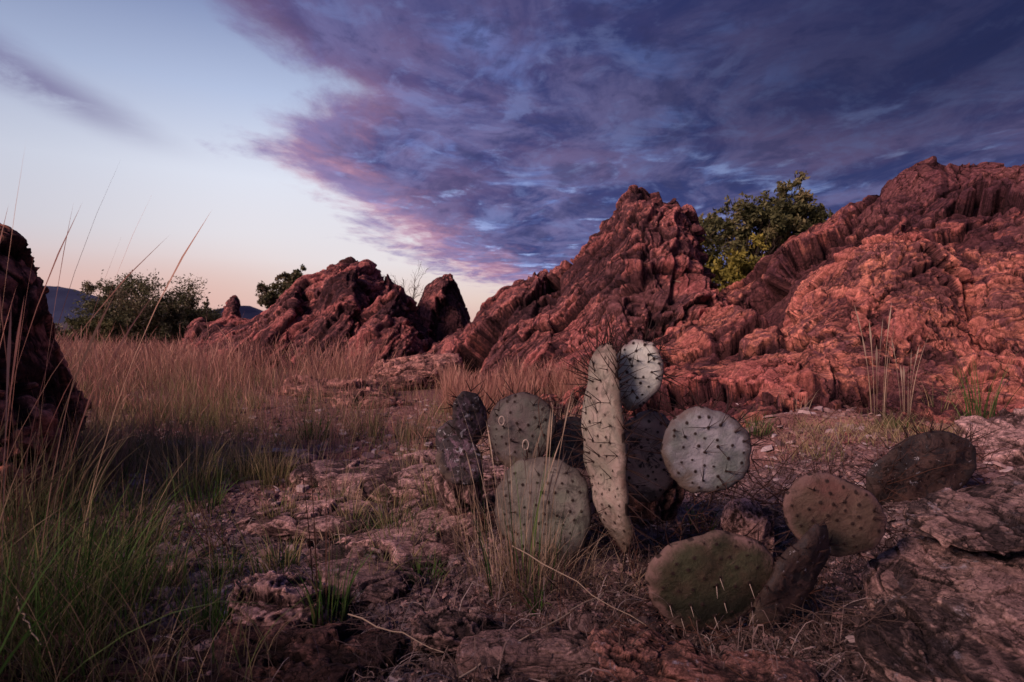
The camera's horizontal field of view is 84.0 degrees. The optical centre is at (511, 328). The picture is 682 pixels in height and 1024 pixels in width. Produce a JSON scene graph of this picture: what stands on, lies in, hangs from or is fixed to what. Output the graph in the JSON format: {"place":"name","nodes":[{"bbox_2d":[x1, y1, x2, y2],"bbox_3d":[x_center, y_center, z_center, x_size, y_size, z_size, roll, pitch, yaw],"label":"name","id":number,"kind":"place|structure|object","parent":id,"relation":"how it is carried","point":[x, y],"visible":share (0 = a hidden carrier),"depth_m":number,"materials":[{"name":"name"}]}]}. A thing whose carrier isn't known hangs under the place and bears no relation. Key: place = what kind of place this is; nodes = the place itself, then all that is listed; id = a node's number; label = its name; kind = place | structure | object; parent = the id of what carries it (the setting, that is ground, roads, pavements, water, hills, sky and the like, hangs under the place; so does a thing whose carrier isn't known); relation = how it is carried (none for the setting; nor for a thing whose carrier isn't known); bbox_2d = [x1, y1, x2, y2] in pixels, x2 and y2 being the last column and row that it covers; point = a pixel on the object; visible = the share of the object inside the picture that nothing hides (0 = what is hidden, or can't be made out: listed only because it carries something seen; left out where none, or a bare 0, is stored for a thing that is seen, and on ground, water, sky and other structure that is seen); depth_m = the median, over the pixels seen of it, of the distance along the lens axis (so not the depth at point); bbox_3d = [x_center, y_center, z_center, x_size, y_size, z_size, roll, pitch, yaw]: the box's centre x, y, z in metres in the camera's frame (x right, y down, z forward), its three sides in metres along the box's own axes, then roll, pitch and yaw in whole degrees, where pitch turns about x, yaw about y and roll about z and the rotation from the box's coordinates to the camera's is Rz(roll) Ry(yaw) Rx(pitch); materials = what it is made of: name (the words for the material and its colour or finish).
{"place":"outdoors","nodes":[
{"label":"outdoors","id":0,"kind":"place"},
{"bbox_2d":[46,286,123,322],"bbox_3d":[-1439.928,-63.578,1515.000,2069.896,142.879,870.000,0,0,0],"label":"hill","id":1,"kind":"structure","parent":0,"point":[60,298],"depth_m":1356.86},
{"bbox_2d":[163,501,269,558],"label":"dead shrub","id":2,"kind":"object","parent":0,"point":[206,541],"visible":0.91,"depth_m":1.36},
{"bbox_2d":[212,306,262,318],"bbox_3d":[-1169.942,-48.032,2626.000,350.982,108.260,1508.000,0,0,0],"label":"mountain","id":3,"kind":"structure","parent":0,"point":[249,312],"depth_m":2481.57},
{"bbox_2d":[53,356,487,507],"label":"short grass","id":4,"kind":"structure","parent":0,"point":[239,425],"depth_m":2.76,"materials":[{"name":"plant"}]},
{"bbox_2d":[0,329,1015,681],"bbox_3d":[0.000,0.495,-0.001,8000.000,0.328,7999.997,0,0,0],"label":"ground","id":5,"kind":"structure","parent":0,"point":[580,617],"depth_m":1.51,"materials":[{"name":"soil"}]},
{"bbox_2d":[0,223,91,523],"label":"boulder","id":6,"kind":"object","parent":5,"relation":"on","point":[34,355],"visible":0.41,"depth_m":1.79,"materials":[{"name":"stone"}]},
{"bbox_2d":[0,393,134,510],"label":"grass tuft","id":7,"kind":"object","parent":5,"relation":"on","point":[72,459],"visible":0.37,"depth_m":1.69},
{"bbox_2d":[8,501,173,623],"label":"grass tuft","id":8,"kind":"object","parent":5,"relation":"on","point":[129,572],"visible":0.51,"depth_m":1.10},
{"bbox_2d":[31,369,158,494],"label":"grass tuft","id":9,"kind":"object","parent":5,"relation":"on","point":[98,446],"visible":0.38,"depth_m":1.92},
{"bbox_2d":[0,469,191,647],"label":"grass tuft","id":10,"kind":"object","parent":5,"relation":"on","point":[99,571],"visible":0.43,"depth_m":1.02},
{"bbox_2d":[64,312,127,348],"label":"bush","id":11,"kind":"object","parent":5,"relation":"on","point":[106,325],"visible":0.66,"depth_m":13.89,"materials":[{"name":"green plant"}]},
{"bbox_2d":[0,397,193,560],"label":"grass tuft","id":12,"kind":"object","parent":5,"relation":"on","point":[54,496],"visible":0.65,"depth_m":1.41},
{"bbox_2d":[32,452,208,573],"bbox_3d":[-0.892,0.417,1.309,0.385,0.263,0.335,0,0,0],"label":"grass tuft","id":13,"kind":"object","parent":5,"relation":"on","point":[156,510],"visible":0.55,"depth_m":1.31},
{"bbox_2d":[65,394,180,479],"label":"grass tuft","id":14,"kind":"object","parent":5,"relation":"on","point":[131,448],"visible":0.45,"depth_m":2.10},
{"bbox_2d":[0,513,264,677],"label":"grass tuft","id":15,"kind":"object","parent":5,"relation":"on","point":[11,654],"visible":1,"depth_m":0.65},
{"bbox_2d":[66,269,210,346],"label":"bush","id":16,"kind":"object","parent":5,"relation":"on","point":[133,305],"visible":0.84,"depth_m":14.93,"materials":[{"name":"green plant"}]},
{"bbox_2d":[103,521,202,596],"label":"grass tuft","id":17,"kind":"object","parent":5,"relation":"on","point":[164,567],"visible":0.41,"depth_m":1.22,"materials":[{"name":"plant"}]},
{"bbox_2d":[91,386,221,453],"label":"grass tuft","id":18,"kind":"object","parent":5,"relation":"on","point":[176,429],"visible":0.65,"depth_m":2.53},
{"bbox_2d":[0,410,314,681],"bbox_3d":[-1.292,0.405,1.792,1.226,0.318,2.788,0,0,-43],"label":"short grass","id":19,"kind":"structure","parent":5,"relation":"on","point":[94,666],"depth_m":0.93,"materials":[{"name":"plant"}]},
{"bbox_2d":[0,424,319,681],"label":"green grass","id":20,"kind":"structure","parent":5,"relation":"on","point":[122,584],"depth_m":0.97,"materials":[{"name":"plant"}]},
{"bbox_2d":[138,541,197,587],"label":"grass tuft","id":21,"kind":"object","parent":5,"relation":"on","point":[165,571],"visible":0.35,"depth_m":1.24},
{"bbox_2d":[125,304,223,345],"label":"bush","id":22,"kind":"object","parent":5,"relation":"on","point":[214,317],"visible":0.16,"depth_m":15.70,"materials":[{"name":"green plant"}]},
{"bbox_2d":[124,424,244,500],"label":"grass tuft","id":23,"kind":"object","parent":5,"relation":"on","point":[201,480],"visible":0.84,"depth_m":1.88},
{"bbox_2d":[162,483,244,530],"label":"grass tuft","id":24,"kind":"object","parent":5,"relation":"on","point":[189,517],"visible":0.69,"depth_m":1.58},
{"bbox_2d":[156,548,258,634],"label":"grass tuft","id":25,"kind":"object","parent":5,"relation":"on","point":[205,614],"visible":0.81,"depth_m":1.04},
{"bbox_2d":[0,621,418,681],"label":"flat rock","id":26,"kind":"object","parent":5,"relation":"on","point":[297,646],"visible":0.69,"depth_m":0.92,"materials":[{"name":"stone"}]},
{"bbox_2d":[0,418,132,672],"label":"grass tuft","id":27,"kind":"object","parent":26,"relation":"on","point":[20,539],"visible":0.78,"depth_m":0.91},
{"bbox_2d":[0,150,208,617],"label":"grass tuft","id":28,"kind":"object","parent":26,"relation":"on","point":[8,355],"visible":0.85,"depth_m":0.99,"materials":[{"name":"plant"}]},
{"bbox_2d":[165,459,259,512],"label":"grass tuft","id":29,"kind":"object","parent":5,"relation":"on","point":[208,503],"visible":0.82,"depth_m":1.75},
{"bbox_2d":[188,533,263,580],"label":"grass tuft","id":30,"kind":"object","parent":5,"relation":"on","point":[216,566],"visible":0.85,"depth_m":1.28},
{"bbox_2d":[221,295,240,317],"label":"standing rock","id":31,"kind":"object","parent":5,"relation":"on","point":[233,305],"visible":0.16,"depth_m":11.72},
{"bbox_2d":[210,430,289,483],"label":"grass tuft","id":32,"kind":"object","parent":5,"relation":"on","point":[231,467],"visible":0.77,"depth_m":2.04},
{"bbox_2d":[188,448,321,474],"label":"flat rock","id":33,"kind":"object","parent":5,"relation":"on","point":[312,454],"visible":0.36,"depth_m":2.26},
{"bbox_2d":[55,319,466,465],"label":"dry grass","id":34,"kind":"structure","parent":5,"relation":"on","point":[211,364],"depth_m":4.24,"materials":[{"name":"plant"}]},
{"bbox_2d":[233,515,307,572],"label":"grass tuft","id":35,"kind":"object","parent":5,"relation":"on","point":[285,556],"visible":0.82,"depth_m":1.32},
{"bbox_2d":[228,437,316,488],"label":"grass tuft","id":36,"kind":"object","parent":5,"relation":"on","point":[269,475],"visible":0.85,"depth_m":1.98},
{"bbox_2d":[216,570,332,631],"bbox_3d":[-0.457,0.559,1.104,0.200,0.171,0.202,0,0,-39],"label":"rock","id":37,"kind":"object","parent":5,"relation":"on","point":[272,583],"visible":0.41,"depth_m":1.06,"materials":[{"name":"stone"}]},
{"bbox_2d":[229,536,324,574],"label":"grass tuft","id":38,"kind":"object","parent":5,"relation":"on","point":[258,567],"visible":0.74,"depth_m":1.30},
{"bbox_2d":[255,264,306,308],"bbox_3d":[-4.361,-0.337,11.024,1.219,1.829,0.875,0,0,0],"label":"tree","id":39,"kind":"object","parent":5,"relation":"on","point":[268,298],"visible":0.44,"depth_m":10.86,"materials":[{"name":"green plant"}]},
{"bbox_2d":[179,256,430,375],"bbox_3d":[-3.059,-0.106,8.245,4.475,2.046,4.512,0,0,0],"label":"rock outcrop","id":40,"kind":"object","parent":5,"relation":"on","point":[348,296],"visible":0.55,"depth_m":7.24,"materials":[{"name":"stone"}]},
{"bbox_2d":[227,497,385,543],"bbox_3d":[-0.587,0.552,1.634,0.448,0.100,0.279,0,0,8],"label":"flat rock","id":41,"kind":"object","parent":5,"relation":"on","point":[282,525],"visible":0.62,"depth_m":1.55,"materials":[{"name":"stone"}]},
{"bbox_2d":[243,468,327,518],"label":"grass tuft","id":42,"kind":"object","parent":41,"relation":"on","point":[290,505],"visible":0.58,"depth_m":1.62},
{"bbox_2d":[305,462,367,500],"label":"grass tuft","id":43,"kind":"object","parent":41,"relation":"on","point":[350,490],"visible":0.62,"depth_m":1.76,"materials":[{"name":"plant"}]},
{"bbox_2d":[320,477,394,526],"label":"grass tuft","id":44,"kind":"object","parent":41,"relation":"on","point":[355,511],"visible":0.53,"depth_m":1.57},
{"bbox_2d":[287,402,338,441],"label":"grass tuft","id":45,"kind":"object","parent":5,"relation":"on","point":[316,426],"visible":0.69,"depth_m":2.79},
{"bbox_2d":[282,396,382,627],"bbox_3d":[-0.351,0.339,1.089,0.148,0.438,0.195,0,0,20],"label":"grass tuft","id":46,"kind":"object","parent":5,"relation":"on","point":[315,617],"visible":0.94,"depth_m":1.07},
{"bbox_2d":[278,374,395,397],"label":"flat rock","id":47,"kind":"object","parent":5,"relation":"on","point":[357,384],"visible":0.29,"depth_m":4.27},
{"bbox_2d":[289,459,385,487],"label":"flat rock","id":48,"kind":"object","parent":5,"relation":"on","point":[339,468],"visible":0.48,"depth_m":1.97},
{"bbox_2d":[310,558,422,610],"bbox_3d":[-0.321,0.545,1.203,0.263,0.084,0.174,0,0,0],"label":"flat rock","id":49,"kind":"object","parent":5,"relation":"on","point":[374,593],"visible":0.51,"depth_m":1.16,"materials":[{"name":"stone"}]},
{"bbox_2d":[314,515,434,573],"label":"grass tuft","id":50,"kind":"object","parent":49,"relation":"on","point":[384,557],"visible":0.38,"depth_m":1.22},
{"bbox_2d":[337,393,398,438],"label":"grass tuft","id":51,"kind":"object","parent":5,"relation":"on","point":[363,430],"visible":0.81,"depth_m":2.78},
{"bbox_2d":[330,387,409,408],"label":"flat rock","id":52,"kind":"object","parent":5,"relation":"on","point":[393,402],"visible":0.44,"depth_m":3.77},
{"bbox_2d":[306,528,456,580],"bbox_3d":[-0.294,0.574,1.379,0.385,0.140,0.276,0,0,21],"label":"flat rock","id":53,"kind":"object","parent":5,"relation":"on","point":[337,551],"visible":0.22,"depth_m":1.32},
{"bbox_2d":[325,500,405,540],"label":"grass tuft","id":54,"kind":"object","parent":53,"relation":"on","point":[355,526],"visible":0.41,"depth_m":1.49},
{"bbox_2d":[391,543,450,586],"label":"grass tuft","id":55,"kind":"object","parent":53,"relation":"on","point":[419,569],"visible":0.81,"depth_m":1.24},
{"bbox_2d":[335,527,455,564],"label":"flat rock","id":56,"kind":"object","parent":5,"relation":"on","point":[406,543],"visible":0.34,"depth_m":1.34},
{"bbox_2d":[352,495,455,560],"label":"grass tuft","id":57,"kind":"object","parent":56,"relation":"on","point":[414,543],"visible":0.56,"depth_m":1.32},
{"bbox_2d":[359,491,435,528],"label":"grass tuft","id":58,"kind":"object","parent":5,"relation":"on","point":[391,514],"visible":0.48,"depth_m":1.51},
{"bbox_2d":[355,352,464,390],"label":"flat rock","id":59,"kind":"object","parent":5,"relation":"on","point":[426,361],"visible":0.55,"depth_m":5.26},
{"bbox_2d":[385,400,439,438],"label":"grass tuft","id":60,"kind":"object","parent":5,"relation":"on","point":[398,424],"visible":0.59,"depth_m":2.78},
{"bbox_2d":[346,449,508,506],"bbox_3d":[-0.251,0.531,2.044,0.694,0.197,0.629,0,0,-23],"label":"flat rock","id":61,"kind":"object","parent":5,"relation":"on","point":[384,469],"visible":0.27,"depth_m":1.84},
{"bbox_2d":[91,440,770,681],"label":"gravel","id":62,"kind":"structure","parent":5,"relation":"on","point":[369,454],"depth_m":1.39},
{"bbox_2d":[372,490,496,552],"bbox_3d":[-0.163,0.555,1.602,0.486,0.185,0.456,0,0,-30],"label":"flat rock","id":63,"kind":"object","parent":5,"relation":"on","point":[428,515],"visible":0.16,"depth_m":1.47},
{"bbox_2d":[351,486,435,527],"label":"grass tuft","id":64,"kind":"object","parent":63,"relation":"on","point":[377,518],"visible":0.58,"depth_m":1.53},
{"bbox_2d":[365,464,424,509],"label":"grass tuft","id":65,"kind":"object","parent":63,"relation":"on","point":[394,501],"visible":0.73,"depth_m":1.70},
{"bbox_2d":[397,435,485,510],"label":"grass tuft","id":66,"kind":"object","parent":63,"relation":"on","point":[433,493],"visible":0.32,"depth_m":1.58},
{"bbox_2d":[434,468,483,514],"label":"rock","id":67,"kind":"object","parent":63,"relation":"on","point":[465,497],"visible":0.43,"depth_m":1.47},
{"bbox_2d":[390,444,484,554],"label":"grass tuft","id":68,"kind":"object","parent":5,"relation":"on","point":[458,512],"visible":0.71,"depth_m":1.38,"materials":[{"name":"plant"}]},
{"bbox_2d":[416,273,470,349],"bbox_3d":[-1.255,-0.079,10.014,1.464,1.747,2.219,0,0,0],"label":"rock pillar","id":69,"kind":"object","parent":5,"relation":"on","point":[442,312],"visible":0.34,"depth_m":9.31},
{"bbox_2d":[410,605,501,659],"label":"rock","id":70,"kind":"object","parent":5,"relation":"on","point":[441,627],"visible":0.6,"depth_m":0.96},
{"bbox_2d":[431,468,505,493],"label":"flat rock","id":71,"kind":"object","parent":5,"relation":"on","point":[486,488],"visible":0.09,"depth_m":1.73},
{"bbox_2d":[416,420,549,599],"bbox_3d":[-0.035,0.367,1.224,0.365,0.351,0.352,0,0,0],"label":"grass tuft","id":72,"kind":"object","parent":5,"relation":"on","point":[468,556],"visible":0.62,"depth_m":1.20,"materials":[{"name":"plant"}]},
{"bbox_2d":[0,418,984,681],"bbox_3d":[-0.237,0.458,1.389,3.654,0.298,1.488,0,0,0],"label":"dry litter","id":73,"kind":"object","parent":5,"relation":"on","point":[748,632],"visible":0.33,"depth_m":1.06,"materials":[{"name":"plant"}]},
{"bbox_2d":[427,354,589,418],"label":"dry grass","id":74,"kind":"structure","parent":5,"relation":"on","point":[457,379],"depth_m":3.94,"materials":[{"name":"plant"}]},
{"bbox_2d":[454,386,570,519],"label":"dead shrub","id":75,"kind":"object","parent":5,"relation":"on","point":[502,461],"visible":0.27,"depth_m":1.34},
{"bbox_2d":[455,626,598,681],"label":"flat rock","id":76,"kind":"object","parent":5,"relation":"on","point":[548,653],"visible":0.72,"depth_m":0.90,"materials":[{"name":"stone"}]},
{"bbox_2d":[509,578,557,615],"bbox_3d":[0.055,0.515,1.095,0.123,0.068,0.123,0,0,28],"label":"green sprout","id":77,"kind":"object","parent":5,"relation":"on","point":[538,600],"visible":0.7,"depth_m":1.09,"materials":[{"name":"green plant"}]},
{"bbox_2d":[439,393,629,609],"bbox_3d":[0.040,0.336,1.156,0.409,0.415,0.376,0,0,0],"label":"grass tuft","id":78,"kind":"object","parent":5,"relation":"on","point":[529,569],"visible":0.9,"depth_m":1.16,"materials":[{"name":"plant"}]},
{"bbox_2d":[468,551,665,679],"bbox_3d":[0.094,0.496,1.015,0.353,0.164,0.275,0,0,-9],"label":"dead shrub","id":79,"kind":"object","parent":5,"relation":"on","point":[528,605],"visible":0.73,"depth_m":1.05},
{"bbox_2d":[499,521,653,627],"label":"dead shrub","id":80,"kind":"object","parent":5,"relation":"on","point":[586,597],"visible":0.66,"depth_m":1.10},
{"bbox_2d":[424,185,730,394],"bbox_3d":[0.690,-0.450,6.215,3.838,2.536,4.613,0,0,0],"label":"rock outcrop","id":81,"kind":"object","parent":5,"relation":"on","point":[641,250],"visible":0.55,"depth_m":5.29,"materials":[{"name":"stone"}]},
{"bbox_2d":[525,524,637,595],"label":"grass tuft","id":82,"kind":"object","parent":5,"relation":"on","point":[593,581],"visible":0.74,"depth_m":1.18,"materials":[{"name":"plant"}]},
{"bbox_2d":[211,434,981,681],"bbox_3d":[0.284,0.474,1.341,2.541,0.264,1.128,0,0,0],"label":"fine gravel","id":83,"kind":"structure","parent":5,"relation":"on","point":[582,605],"depth_m":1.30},
{"bbox_2d":[423,306,788,574],"bbox_3d":[0.174,0.245,1.330,0.848,0.588,0.357,0,0,31],"label":"prickly pear cactus","id":84,"kind":"object","parent":5,"relation":"on","point":[616,460],"visible":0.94,"depth_m":1.26,"materials":[{"name":"grey"}]},
{"bbox_2d":[584,539,665,619],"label":"grass tuft","id":85,"kind":"object","parent":5,"relation":"on","point":[622,576],"visible":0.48,"depth_m":1.16,"materials":[{"name":"plant"}]},
{"bbox_2d":[583,622,668,681],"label":"rock","id":86,"kind":"object","parent":5,"relation":"on","point":[604,646],"visible":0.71,"depth_m":0.90,"materials":[{"name":"stone"}]},
{"bbox_2d":[572,521,735,646],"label":"dead shrub","id":87,"kind":"object","parent":5,"relation":"on","point":[645,590],"visible":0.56,"depth_m":1.03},
{"bbox_2d":[629,480,685,525],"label":"rock","id":88,"kind":"object","parent":5,"relation":"on","point":[669,500],"visible":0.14,"depth_m":1.50,"materials":[{"name":"stone"}]},
{"bbox_2d":[580,467,741,561],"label":"dead shrub","id":89,"kind":"object","parent":5,"relation":"on","point":[696,519],"visible":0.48,"depth_m":1.33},
{"bbox_2d":[598,606,799,681],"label":"dead shrub","id":90,"kind":"object","parent":5,"relation":"on","point":[651,639],"visible":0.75,"depth_m":0.93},
{"bbox_2d":[598,639,822,681],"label":"flat rock","id":91,"kind":"object","parent":5,"relation":"on","point":[686,667],"visible":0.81,"depth_m":0.88,"materials":[{"name":"stone"}]},
{"bbox_2d":[597,620,837,681],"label":"crumbly litter","id":92,"kind":"object","parent":5,"relation":"on","point":[789,643],"visible":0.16,"depth_m":1.00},
{"bbox_2d":[721,497,774,552],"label":"rock","id":93,"kind":"object","parent":5,"relation":"on","point":[750,515],"visible":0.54,"depth_m":1.33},
{"bbox_2d":[488,156,1023,444],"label":"rock outcrop","id":94,"kind":"object","parent":5,"relation":"on","point":[932,246],"visible":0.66,"depth_m":3.27,"materials":[{"name":"stone"}]},
{"bbox_2d":[891,333,929,415],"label":"grass tuft","id":95,"kind":"object","parent":94,"relation":"on","point":[901,372],"visible":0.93,"depth_m":2.29,"materials":[{"name":"plant"}]},
{"bbox_2d":[737,403,779,437],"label":"grass tuft","id":96,"kind":"object","parent":5,"relation":"on","point":[763,424],"visible":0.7,"depth_m":2.09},
{"bbox_2d":[677,388,844,512],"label":"dead shrub","id":97,"kind":"object","parent":5,"relation":"on","point":[765,502],"visible":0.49,"depth_m":1.43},
{"bbox_2d":[624,457,900,633],"bbox_3d":[0.469,0.404,1.037,0.540,0.316,0.123,0,0,-13],"label":"prickly pear cactus","id":98,"kind":"object","parent":5,"relation":"on","point":[709,576],"visible":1,"depth_m":1.01,"materials":[{"name":"green"}]},
{"bbox_2d":[698,170,833,291],"bbox_3d":[3.981,-1.022,9.626,3.073,3.209,1.615,0,0,-10],"label":"tree","id":99,"kind":"object","parent":5,"relation":"on","point":[778,222],"visible":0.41,"depth_m":9.31,"materials":[{"name":"green plant"}]},
{"bbox_2d":[803,438,846,462],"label":"grass tuft","id":100,"kind":"object","parent":5,"relation":"on","point":[826,452],"visible":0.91,"depth_m":1.70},
{"bbox_2d":[738,400,956,541],"bbox_3d":[0.913,0.365,1.510,0.635,0.347,0.573,0,0,-17],"label":"dead shrub","id":101,"kind":"object","parent":5,"relation":"on","point":[858,471],"visible":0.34,"depth_m":1.42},
{"bbox_2d":[772,555,945,649],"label":"dead shrub","id":102,"kind":"object","parent":5,"relation":"on","point":[849,615],"visible":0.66,"depth_m":0.97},
{"bbox_2d":[855,303,898,419],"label":"grass tuft","id":103,"kind":"object","parent":5,"relation":"on","point":[876,354],"visible":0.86,"depth_m":2.26,"materials":[{"name":"plant"}]},
{"bbox_2d":[828,444,928,560],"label":"dead shrub","id":104,"kind":"object","parent":5,"relation":"on","point":[881,547],"visible":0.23,"depth_m":1.21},
{"bbox_2d":[764,407,1021,470],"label":"short grass","id":105,"kind":"structure","parent":5,"relation":"on","point":[876,429],"depth_m":1.89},
{"bbox_2d":[844,412,1005,504],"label":"prickly pear cactus","id":106,"kind":"object","parent":5,"relation":"on","point":[958,473],"visible":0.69,"depth_m":1.44,"materials":[{"name":"brown"}]},
{"bbox_2d":[835,535,1023,681],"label":"rock slab","id":107,"kind":"object","parent":5,"relation":"on","point":[972,605],"visible":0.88,"depth_m":0.94,"materials":[{"name":"stone"}]},
{"bbox_2d":[840,330,1023,481],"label":"dead shrub","id":108,"kind":"object","parent":5,"relation":"on","point":[994,451],"visible":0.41,"depth_m":1.64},
{"bbox_2d":[902,466,1023,555],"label":"rock slab","id":109,"kind":"object","parent":5,"relation":"on","point":[986,517],"visible":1,"depth_m":1.11,"materials":[{"name":"stone"}]},
{"bbox_2d":[916,344,1022,418],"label":"grass tuft","id":110,"kind":"object","parent":5,"relation":"on","point":[976,408],"visible":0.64,"depth_m":2.11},
{"bbox_2d":[953,407,1023,467],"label":"rock slab","id":111,"kind":"object","parent":5,"relation":"on","point":[1011,431],"visible":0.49,"depth_m":1.74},
{"bbox_2d":[0,0,1023,321],"label":"sky","id":112,"kind":"structure","parent":0,"point":[483,143],"materials":[{"name":"blue"}]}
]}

